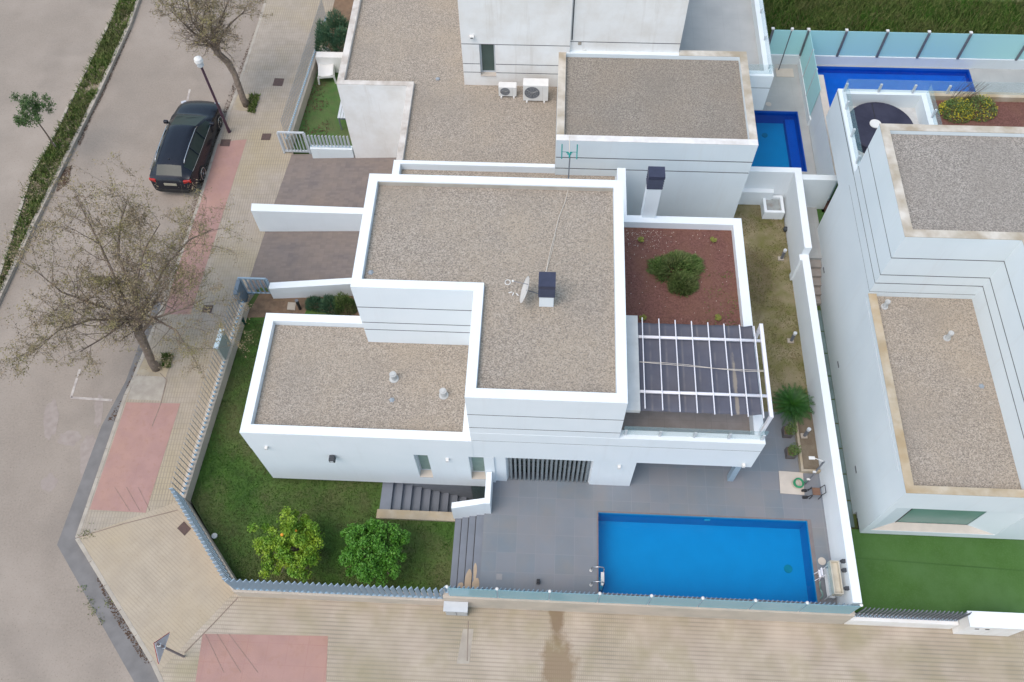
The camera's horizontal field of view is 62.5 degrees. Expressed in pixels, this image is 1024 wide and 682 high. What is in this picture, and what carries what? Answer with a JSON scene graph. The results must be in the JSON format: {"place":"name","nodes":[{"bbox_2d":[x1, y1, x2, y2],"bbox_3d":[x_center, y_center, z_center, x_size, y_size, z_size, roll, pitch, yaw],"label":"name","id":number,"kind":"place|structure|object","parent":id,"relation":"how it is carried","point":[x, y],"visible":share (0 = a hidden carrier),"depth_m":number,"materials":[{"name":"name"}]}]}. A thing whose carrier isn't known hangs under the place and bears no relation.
{"place":"outdoors","nodes":[
{"label":"outdoors","id":0,"kind":"place"},
{"bbox_2d":[0,0,263,681],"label":"road","id":1,"kind":"structure","parent":0,"point":[51,630],"depth_m":33.24,"materials":[{"name":"grey asphalt"}]},
{"bbox_2d":[0,0,133,283],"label":"median soil","id":2,"kind":"structure","parent":1,"relation":"on","point":[66,139],"depth_m":36.28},
{"bbox_2d":[9,91,55,147],"bbox_3d":[-19.091,-8.685,34.363,1.784,3.200,1.472,2,60,2],"label":"young tree","id":3,"kind":"object","parent":2,"relation":"on","point":[25,101],"visible":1,"depth_m":33.48,"materials":[{"name":"green plant"}]},
{"bbox_2d":[0,0,135,288],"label":"weeds","id":4,"kind":"object","parent":2,"relation":"on","point":[110,43],"visible":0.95,"depth_m":36.53,"materials":[{"name":"green plant"}]},
{"bbox_2d":[0,0,140,303],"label":"kerb","id":5,"kind":"structure","parent":1,"relation":"on","point":[37,217],"depth_m":35.96,"materials":[{"name":"concrete"}]},
{"bbox_2d":[41,394,102,491],"bbox_3d":[-15.380,3.497,29.329,2.073,0.002,3.580,-6,60,-3],"label":"road patch","id":6,"kind":"object","parent":1,"relation":"on","point":[67,438],"visible":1,"depth_m":29.42,"materials":[{"name":"grey asphalt"}]},
{"bbox_2d":[57,300,161,681],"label":"gutter","id":7,"kind":"object","parent":1,"relation":"on","point":[85,574],"visible":0.81,"depth_m":27.19,"materials":[{"name":"concrete"}]},
{"bbox_2d":[97,578,148,662],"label":"leaf litter","id":8,"kind":"object","parent":7,"relation":"on","point":[127,633],"visible":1,"depth_m":26.17,"materials":[{"name":"brown plant"}]},
{"bbox_2d":[75,0,266,681],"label":"kerb","id":9,"kind":"structure","parent":1,"relation":"on","point":[121,611],"depth_m":28.99,"materials":[{"name":"concrete"}]},
{"bbox_2d":[149,100,222,192],"bbox_3d":[-13.533,-8.332,35.168,2.161,1.489,4.825,2,60,2],"label":"parked car","id":10,"kind":"object","parent":1,"relation":"on","point":[186,142],"visible":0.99,"depth_m":34.36,"materials":[{"name":"black paint"}]},
{"bbox_2d":[79,502,233,670],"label":"pavement","id":11,"kind":"structure","parent":0,"point":[161,575],"depth_m":26.85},
{"bbox_2d":[180,499,237,590],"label":"fence wall","id":12,"kind":"structure","parent":11,"relation":"on","point":[214,545],"depth_m":26.89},
{"bbox_2d":[169,488,231,580],"bbox_3d":[-9.631,6.109,26.283,0.116,1.100,3.626,-34,65,-17],"label":"slat fence","id":13,"kind":"object","parent":12,"relation":"on","point":[200,534],"visible":0.94,"depth_m":26.15,"materials":[{"name":"white metal"}]},
{"bbox_2d":[77,373,468,671],"bbox_3d":[-8.548,7.145,26.985,15.016,0.007,5.974,33,66,18],"label":"pavement crack","id":14,"kind":"object","parent":11,"relation":"on","point":[237,597],"visible":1,"depth_m":26.47,"materials":[{"name":"grey concrete"}]},
{"bbox_2d":[79,0,334,536],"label":"pavement","id":15,"kind":"structure","parent":0,"point":[279,48],"depth_m":33.73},
{"bbox_2d":[0,149,258,386],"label":"street tree","id":16,"kind":"object","parent":15,"relation":"on","point":[136,319],"visible":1,"depth_m":27.75,"materials":[{"name":"brown plant"}]},
{"bbox_2d":[90,402,179,512],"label":"pink paving","id":17,"kind":"structure","parent":15,"relation":"on","point":[136,453],"depth_m":28.86,"materials":[{"name":"pink tile"}]},
{"bbox_2d":[128,376,165,400],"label":"pavement repair","id":18,"kind":"structure","parent":15,"relation":"on","point":[147,387],"depth_m":30.16,"materials":[{"name":"concrete"}]},
{"bbox_2d":[137,354,168,376],"bbox_3d":[-12.966,0.881,30.622,1.121,0.006,0.927,2,60,2],"label":"tree pit","id":19,"kind":"object","parent":15,"relation":"on","point":[149,371],"visible":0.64,"depth_m":30.52,"materials":[{"name":"stone"}]},
{"bbox_2d":[164,139,246,313],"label":"pink paving","id":20,"kind":"structure","parent":15,"relation":"on","point":[223,169],"depth_m":34.29,"materials":[{"name":"pink tile"}]},
{"bbox_2d":[160,91,260,367],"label":"weeds","id":21,"kind":"object","parent":15,"relation":"on","point":[252,109],"visible":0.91,"depth_m":36.73,"materials":[{"name":"green plant"}]},
{"bbox_2d":[194,56,230,132],"bbox_3d":[-12.151,-9.973,34.438,0.350,4.080,0.350,2,60,2],"label":"street lamp","id":22,"kind":"object","parent":15,"relation":"on","point":[198,61],"visible":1,"depth_m":33.85,"materials":[{"name":"grey metal"}]},
{"bbox_2d":[180,302,249,505],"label":"fence wall","id":23,"kind":"structure","parent":15,"relation":"on","point":[197,462],"depth_m":29.10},
{"bbox_2d":[171,287,243,494],"bbox_3d":[-10.332,1.513,28.880,0.074,1.032,7.468,5,61,4],"label":"slat fence","id":24,"kind":"object","parent":23,"relation":"on","point":[187,478],"visible":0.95,"depth_m":28.63,"materials":[{"name":"grey metal"}]},
{"bbox_2d":[213,329,230,359],"bbox_3d":[-10.198,0.153,29.787,0.160,0.960,0.792,5,61,4],"label":"letter box","id":25,"kind":"object","parent":23,"relation":"on","point":[223,350],"visible":0.78,"depth_m":29.64,"materials":[{"name":"silver metal"}]},
{"bbox_2d":[233,94,256,111],"bbox_3d":[-11.684,-10.440,37.036,0.991,0.006,1.060,2,60,2],"label":"tree pit","id":26,"kind":"object","parent":15,"relation":"on","point":[238,105],"visible":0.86,"depth_m":36.97,"materials":[{"name":"stone"}]},
{"bbox_2d":[149,0,272,107],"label":"street tree","id":27,"kind":"object","parent":26,"relation":"on","point":[203,34],"visible":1,"depth_m":33.99,"materials":[{"name":"brown plant"}]},
{"bbox_2d":[276,131,311,153],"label":"garden gate","id":28,"kind":"structure","parent":15,"relation":"on","point":[308,150],"depth_m":34.94,"materials":[{"name":"silver metal"}]},
{"bbox_2d":[285,49,318,149],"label":"fence wall","id":29,"kind":"structure","parent":15,"relation":"on","point":[301,108],"depth_m":36.35,"materials":[{"name":"beige concrete"}]},
{"bbox_2d":[280,0,325,138],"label":"slat fence","id":30,"kind":"object","parent":29,"relation":"on","point":[307,72],"visible":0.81,"depth_m":36.20,"materials":[{"name":"grey metal"}]},
{"bbox_2d":[251,203,363,231],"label":"driveway wall","id":31,"kind":"structure","parent":15,"relation":"on","point":[272,217],"depth_m":32.65,"materials":[{"name":"white paint"}]},
{"bbox_2d":[233,280,247,303],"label":"gate pillar","id":32,"kind":"structure","parent":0,"point":[239,287],"depth_m":31.20,"materials":[{"name":"white paint"}]},
{"bbox_2d":[237,277,270,294],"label":"garden gate","id":33,"kind":"structure","parent":32,"relation":"attached to","point":[266,282],"depth_m":31.33,"materials":[{"name":"grey metal"}]},
{"bbox_2d":[247,231,359,290],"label":"driveway","id":34,"kind":"structure","parent":0,"point":[285,256],"depth_m":32.78,"materials":[{"name":"grey concrete"}]},
{"bbox_2d":[293,71,351,153],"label":"lawn","id":35,"kind":"structure","parent":0,"point":[330,111],"depth_m":36.34,"materials":[{"name":"green plant"}]},
{"bbox_2d":[317,47,336,84],"bbox_3d":[-8.214,-12.185,37.299,0.829,0.844,1.495,-5,60,-2],"label":"garden chair","id":36,"kind":"object","parent":35,"relation":"on","point":[326,71],"visible":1,"depth_m":37.12,"materials":[{"name":"white plastic"}]},
{"bbox_2d":[316,52,342,71],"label":"retaining wall","id":37,"kind":"structure","parent":35,"relation":"on","point":[328,58],"depth_m":37.05,"materials":[{"name":"white paint"}]},
{"bbox_2d":[191,288,454,592],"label":"lawn","id":38,"kind":"structure","parent":0,"point":[417,540],"depth_m":27.71,"materials":[{"name":"green plant"}]},
{"bbox_2d":[247,505,324,581],"bbox_3d":[-6.824,6.383,26.084,2.173,2.048,2.442,-20,62,-10],"label":"lemon tree","id":39,"kind":"object","parent":38,"relation":"on","point":[306,542],"visible":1,"depth_m":25.62,"materials":[{"name":"green plant"}]},
{"bbox_2d":[247,291,359,317],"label":"garden soil","id":40,"kind":"structure","parent":38,"relation":"on","point":[263,305],"depth_m":31.58,"materials":[{"name":"brown soil"}]},
{"bbox_2d":[318,294,341,314],"bbox_3d":[-6.741,-1.472,31.134,1.061,0.936,0.873,2,60,2],"label":"asparagus bush","id":41,"kind":"object","parent":40,"relation":"on","point":[326,300],"visible":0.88,"depth_m":31.17,"materials":[{"name":"green plant"}]},
{"bbox_2d":[332,291,357,314],"bbox_3d":[-6.194,-1.451,30.976,1.142,1.171,0.882,2,60,2],"label":"asparagus bush","id":42,"kind":"object","parent":40,"relation":"on","point":[345,298],"visible":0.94,"depth_m":31.04,"materials":[{"name":"green plant"}]},
{"bbox_2d":[269,278,352,298],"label":"driveway wall","id":43,"kind":"structure","parent":38,"relation":"on","point":[303,289],"depth_m":31.27,"materials":[{"name":"white paint"}]},
{"bbox_2d":[338,517,410,585],"bbox_3d":[-4.227,6.525,25.997,2.209,1.984,2.103,2,60,2],"label":"orange tree","id":44,"kind":"object","parent":38,"relation":"on","point":[374,538],"visible":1,"depth_m":25.48,"materials":[{"name":"green plant"}]},
{"bbox_2d":[376,482,472,521],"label":"basement stairs","id":45,"kind":"structure","parent":38,"relation":"on","point":[410,502],"depth_m":28.01,"materials":[{"name":"grey tile"}]},
{"bbox_2d":[451,472,492,518],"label":"stair wall","id":46,"kind":"structure","parent":45,"relation":"on","point":[473,507],"depth_m":26.39,"materials":[{"name":"white paint"}]},
{"bbox_2d":[450,515,483,588],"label":"garden steps","id":47,"kind":"structure","parent":38,"relation":"on","point":[467,554],"depth_m":26.56,"materials":[{"name":"grey tile"}]},
{"bbox_2d":[274,154,395,207],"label":"driveway","id":48,"kind":"structure","parent":0,"point":[309,180],"depth_m":34.66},
{"bbox_2d":[310,145,354,157],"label":"garden wall","id":49,"kind":"structure","parent":48,"relation":"on","point":[318,152],"depth_m":34.97,"materials":[{"name":"white paint"}]},
{"bbox_2d":[307,135,350,147],"bbox_3d":[-7.486,-8.158,34.536,1.685,0.670,0.072,2,60,2],"label":"slat fence","id":50,"kind":"object","parent":49,"relation":"on","point":[331,146],"visible":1,"depth_m":34.56,"materials":[{"name":"silver metal"}]},
{"bbox_2d":[324,0,353,51],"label":"garden soil","id":51,"kind":"structure","parent":0,"point":[345,6],"depth_m":39.74,"materials":[{"name":"brown soil"}]},
{"bbox_2d":[313,18,337,51],"bbox_3d":[-8.264,-13.418,36.841,1.154,1.672,1.170,-14,61,-7],"label":"bed bush","id":52,"kind":"object","parent":51,"relation":"on","point":[324,33],"visible":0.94,"depth_m":36.91,"materials":[{"name":"green plant"}]},
{"bbox_2d":[324,8,348,43],"bbox_3d":[-7.773,-14.054,37.295,1.694,1.497,1.437,2,60,2],"label":"bed bush","id":53,"kind":"object","parent":51,"relation":"on","point":[335,24],"visible":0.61,"depth_m":37.28,"materials":[{"name":"green plant"}]},
{"bbox_2d":[331,25,347,51],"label":"bed bush","id":54,"kind":"object","parent":51,"relation":"on","point":[340,34],"visible":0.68,"depth_m":36.96,"materials":[{"name":"green plant"}]},
{"bbox_2d":[160,593,1023,681],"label":"pavement","id":55,"kind":"structure","parent":0,"point":[379,642],"depth_m":25.57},
{"bbox_2d":[153,632,184,663],"bbox_3d":[-9.993,9.032,24.668,0.153,2.220,0.890,8,61,5],"label":"road sign","id":56,"kind":"object","parent":55,"relation":"on","point":[160,645],"visible":1,"depth_m":24.19,"materials":[{"name":"metal"}]},
{"bbox_2d":[196,634,327,681],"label":"pink paving","id":57,"kind":"structure","parent":55,"relation":"on","point":[287,658],"depth_m":25.56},
{"bbox_2d":[233,590,443,605],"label":"fence wall","id":58,"kind":"structure","parent":55,"relation":"on","point":[338,597],"depth_m":25.99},
{"bbox_2d":[224,578,443,598],"bbox_3d":[-5.283,7.471,25.436,6.507,1.100,0.107,2,60,2],"label":"slat fence","id":59,"kind":"object","parent":58,"relation":"on","point":[283,586],"visible":0.99,"depth_m":25.41,"materials":[{"name":"white metal"}]},
{"bbox_2d":[443,601,467,615],"bbox_3d":[-1.698,8.211,25.852,0.740,0.730,0.305,2,60,2],"label":"meter box","id":60,"kind":"object","parent":55,"relation":"on","point":[455,608],"visible":1,"depth_m":25.55,"materials":[{"name":"silver metal"}]},
{"bbox_2d":[457,629,473,663],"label":"pavement repair","id":61,"kind":"structure","parent":55,"relation":"on","point":[462,657],"depth_m":25.64,"materials":[{"name":"concrete"}]},
{"bbox_2d":[443,589,854,623],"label":"fence wall","id":62,"kind":"structure","parent":55,"relation":"on","point":[676,611],"depth_m":25.39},
{"bbox_2d":[443,585,852,607],"bbox_3d":[3.934,7.562,24.832,11.906,0.670,0.086,2,60,2],"label":"slat fence","id":63,"kind":"object","parent":62,"relation":"on","point":[468,587],"visible":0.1,"depth_m":24.61,"materials":[{"name":"grey metal"}]},
{"bbox_2d":[445,585,862,613],"bbox_3d":[4.028,7.540,24.619,11.918,1.070,0.095,2,60,2],"label":"glass screen","id":64,"kind":"object","parent":62,"relation":"on","point":[661,601],"visible":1,"depth_m":24.55,"materials":[{"name":"teal"}]},
{"bbox_2d":[844,613,958,628],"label":"fence wall","id":65,"kind":"structure","parent":55,"relation":"on","point":[902,622],"depth_m":25.33,"materials":[{"name":"white paint"}]},
{"bbox_2d":[855,607,971,620],"bbox_3d":[11.758,8.058,24.873,3.086,1.000,0.086,2,60,2],"label":"slat fence","id":66,"kind":"object","parent":65,"relation":"on","point":[942,616],"visible":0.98,"depth_m":24.87,"materials":[{"name":"white metal"}]},
{"bbox_2d":[952,611,1023,635],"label":"wall","id":67,"kind":"structure","parent":55,"relation":"on","point":[990,623],"depth_m":24.72,"materials":[{"name":"white paint"}]},
{"bbox_2d":[193,0,1023,526],"bbox_3d":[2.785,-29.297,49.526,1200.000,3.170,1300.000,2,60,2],"label":"ground","id":68,"kind":"structure","parent":0,"point":[801,24],"depth_m":39.38,"materials":[{"name":"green plant"}]},
{"bbox_2d":[239,160,773,498],"bbox_3d":[-0.166,-0.972,28.038,15.080,10.020,10.600,2,60,2],"label":"villa","id":69,"kind":"object","parent":68,"relation":"on","point":[445,361],"visible":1,"depth_m":24.82,"materials":[{"name":"white paint"}]},
{"bbox_2d":[416,455,432,477],"bbox_3d":[-2.753,3.792,26.438,0.430,1.890,0.300,2,60,2],"label":"window","id":70,"kind":"structure","parent":69,"relation":"in","point":[423,460],"depth_m":27.09,"materials":[{"name":"glass"}]},
{"bbox_2d":[470,457,485,478],"bbox_3d":[-1.071,3.844,26.368,0.460,1.870,0.300,2,60,2],"label":"window","id":71,"kind":"structure","parent":69,"relation":"in","point":[477,463],"depth_m":26.97,"materials":[{"name":"green glass"}]},
{"bbox_2d":[644,249,705,283],"bbox_3d":[5.204,-2.426,26.652,1.977,0.714,1.448,2,60,2],"label":"rosemary bush","id":72,"kind":"object","parent":69,"relation":"on","point":[677,258],"visible":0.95,"depth_m":26.68,"materials":[{"name":"green plant"}]},
{"bbox_2d":[667,270,699,297],"bbox_3d":[5.367,-1.885,26.381,1.132,0.627,1.099,2,60,2],"label":"grass clump","id":73,"kind":"object","parent":69,"relation":"on","point":[683,280],"visible":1,"depth_m":26.36,"materials":[{"name":"green plant"}]},
{"bbox_2d":[336,0,773,217],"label":"villa","id":74,"kind":"object","parent":68,"relation":"on","point":[678,90],"visible":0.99,"depth_m":30.08,"materials":[{"name":"white paint"}]},
{"bbox_2d":[479,44,495,76],"bbox_3d":[-0.878,-10.278,30.723,0.570,1.450,0.270,2,60,2],"label":"window","id":75,"kind":"structure","parent":74,"relation":"in","point":[487,52],"depth_m":30.91,"materials":[{"name":"glass"}]},
{"bbox_2d":[498,82,516,98],"bbox_3d":[-0.158,-9.287,31.224,0.660,0.500,0.370,2,60,2],"label":"air conditioner","id":76,"kind":"object","parent":74,"relation":"on","point":[507,88],"visible":1,"depth_m":31.05,"materials":[{"name":"white metal"}]},
{"bbox_2d":[523,78,548,102],"bbox_3d":[0.871,-9.196,30.982,0.920,0.800,0.470,2,60,2],"label":"air conditioner","id":77,"kind":"object","parent":74,"relation":"on","point":[535,89],"visible":1,"depth_m":30.72,"materials":[{"name":"white plastic"}]},
{"bbox_2d":[792,254,861,605],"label":"boundary wall","id":78,"kind":"structure","parent":68,"relation":"on","point":[840,539],"depth_m":26.95,"materials":[{"name":"white paint"}]},
{"bbox_2d":[763,0,1023,39],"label":"field grass","id":79,"kind":"structure","parent":68,"relation":"on","point":[1013,5],"depth_m":39.12,"materials":[{"name":"green plant"}]},
{"bbox_2d":[479,412,836,604],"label":"terrace floor","id":80,"kind":"structure","parent":0,"point":[544,532],"depth_m":26.82,"materials":[{"name":"grey tile"}]},
{"bbox_2d":[598,512,817,602],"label":"swimming pool","id":81,"kind":"structure","parent":80,"relation":"in","point":[710,557],"depth_m":26.84,"materials":[{"name":"blue liquid"}]},
{"bbox_2d":[597,511,821,603],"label":"pool kerb","id":82,"kind":"structure","parent":80,"relation":"on","point":[818,593],"depth_m":26.17,"materials":[{"name":"tile"}]},
{"bbox_2d":[779,471,803,494],"bbox_3d":[8.991,4.561,27.149,0.797,0.029,0.780,2,60,2],"label":"shower tray","id":83,"kind":"object","parent":80,"relation":"on","point":[786,478],"visible":1,"depth_m":27.14,"materials":[{"name":"beige stone"}]},
{"bbox_2d":[793,412,820,473],"bbox_3d":[9.669,3.301,27.756,0.615,0.200,2.150,2,60,2],"label":"plant bed","id":84,"kind":"object","parent":80,"relation":"on","point":[808,447],"visible":0.77,"depth_m":27.63,"materials":[{"name":"soil"}]},
{"bbox_2d":[772,382,814,426],"bbox_3d":[9.287,2.133,28.051,1.539,0.853,1.602,2,60,2],"label":"cycad","id":85,"kind":"object","parent":84,"relation":"on","point":[796,404],"visible":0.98,"depth_m":27.83,"materials":[{"name":"green plant"}]},
{"bbox_2d":[823,560,843,599],"bbox_3d":[9.495,7.145,25.125,0.300,0.980,0.980,2,60,2],"label":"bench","id":86,"kind":"object","parent":80,"relation":"on","point":[833,581],"visible":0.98,"depth_m":24.87,"materials":[{"name":"beige"}]},
{"bbox_2d":[734,204,810,411],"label":"lawn","id":87,"kind":"structure","parent":0,"point":[781,293],"depth_m":30.56,"materials":[{"name":"green plant"}]},
{"bbox_2d":[738,188,773,204],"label":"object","id":88,"kind":"object","parent":87,"relation":"on","point":[752,196],"depth_m":32.28,"materials":[{"name":"white paint"}]},
{"bbox_2d":[760,195,784,219],"bbox_3d":[9.992,-5.137,32.421,0.770,0.420,0.840,2,60,2],"label":"light well","id":89,"kind":"object","parent":87,"relation":"on","point":[773,208],"visible":1,"depth_m":32.29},
{"bbox_2d":[744,166,811,279],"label":"boundary wall","id":90,"kind":"structure","parent":87,"relation":"on","point":[787,183],"depth_m":31.38,"materials":[{"name":"white paint"}]},
{"bbox_2d":[754,64,816,174],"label":"terrace floor","id":91,"kind":"structure","parent":0,"point":[784,93],"depth_m":35.44,"materials":[{"name":"tile"}]},
{"bbox_2d":[751,111,806,171],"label":"swimming pool","id":92,"kind":"structure","parent":91,"relation":"in","point":[780,142],"depth_m":35.13,"materials":[{"name":"blue tile"}]},
{"bbox_2d":[807,207,821,259],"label":"alley ground","id":93,"kind":"structure","parent":0,"point":[815,251],"depth_m":32.03,"materials":[{"name":"concrete"}]},
{"bbox_2d":[817,183,837,223],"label":"alley ground","id":94,"kind":"structure","parent":0,"point":[820,213],"depth_m":32.67,"materials":[{"name":"green plant"}]},
{"bbox_2d":[802,174,836,208],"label":"boundary wall","id":95,"kind":"structure","parent":94,"relation":"on","point":[818,189],"depth_m":31.69,"materials":[{"name":"white paint"}]},
{"bbox_2d":[817,83,1023,539],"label":"villa","id":96,"kind":"object","parent":94,"relation":"on","point":[920,228],"visible":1,"depth_m":25.76,"materials":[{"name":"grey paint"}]},
{"bbox_2d":[850,102,912,153],"bbox_3d":[13.010,-7.506,29.904,2.362,0.390,2.362,2,60,2],"label":"parasol","id":97,"kind":"object","parent":96,"relation":"on","point":[867,118],"visible":0.46,"depth_m":29.92,"materials":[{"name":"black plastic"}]},
{"bbox_2d":[871,508,1023,534],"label":"window","id":98,"kind":"structure","parent":96,"relation":"in","point":[990,523],"depth_m":26.12,"materials":[{"name":"white glass"}]},
{"bbox_2d":[937,96,974,123],"bbox_3d":[15.718,-8.259,29.705,1.276,0.632,1.139,2,60,2],"label":"flowering shrub","id":99,"kind":"object","parent":96,"relation":"on","point":[951,101],"visible":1,"depth_m":29.71,"materials":[{"name":"green plant"}]},
{"bbox_2d":[957,93,997,121],"bbox_3d":[16.502,-8.364,29.742,1.435,0.646,1.237,2,60,2],"label":"flowering shrub","id":100,"kind":"object","parent":96,"relation":"on","point":[990,102],"visible":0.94,"depth_m":29.73,"materials":[{"name":"green plant"}]},
{"bbox_2d":[817,306,857,528],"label":"alley ground","id":101,"kind":"structure","parent":0,"point":[854,515],"depth_m":28.21,"materials":[{"name":"grey concrete"}]},
{"bbox_2d":[810,260,821,305],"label":"alley steps","id":102,"kind":"structure","parent":101,"relation":"on","point":[816,265],"depth_m":31.46,"materials":[{"name":"grey concrete"}]},
{"bbox_2d":[816,65,1023,92],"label":"terrace floor","id":103,"kind":"structure","parent":0,"point":[1005,80],"depth_m":35.91,"materials":[{"name":"tile"}]},
{"bbox_2d":[817,66,974,106],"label":"swimming pool","id":104,"kind":"structure","parent":103,"relation":"in","point":[837,78],"depth_m":36.41,"materials":[{"name":"blue liquid"}]},
{"bbox_2d":[771,54,1023,69],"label":"wall","id":105,"kind":"structure","parent":103,"relation":"on","point":[927,62],"depth_m":36.09,"materials":[{"name":"white paint"}]},
{"bbox_2d":[769,27,1023,60],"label":"frosted glass fence","id":106,"kind":"object","parent":105,"relation":"on","point":[918,45],"visible":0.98,"depth_m":35.33,"materials":[{"name":"teal glass"}]},
{"bbox_2d":[851,529,1023,615],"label":"lawn","id":107,"kind":"structure","parent":0,"point":[930,573],"depth_m":26.27,"materials":[{"name":"green plant"}]},
{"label":"ground strip","id":108,"kind":"structure","parent":0,"visible":0},
{"bbox_2d":[797,59,810,125],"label":"side kerb wall","id":109,"kind":"structure","parent":108,"relation":"on","point":[806,108],"depth_m":35.37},
{"bbox_2d":[799,30,820,114],"bbox_3d":[12.252,-11.029,34.721,0.060,1.460,3.360,2,60,2],"label":"frosted glass fence","id":110,"kind":"object","parent":109,"relation":"on","point":[810,73],"visible":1,"depth_m":34.66,"materials":[{"name":"teal glass"}]},
{"bbox_2d":[808,75,837,200],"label":"boundary wall","id":111,"kind":"structure","parent":108,"relation":"on","point":[821,147],"depth_m":33.20,"materials":[{"name":"white paint"}]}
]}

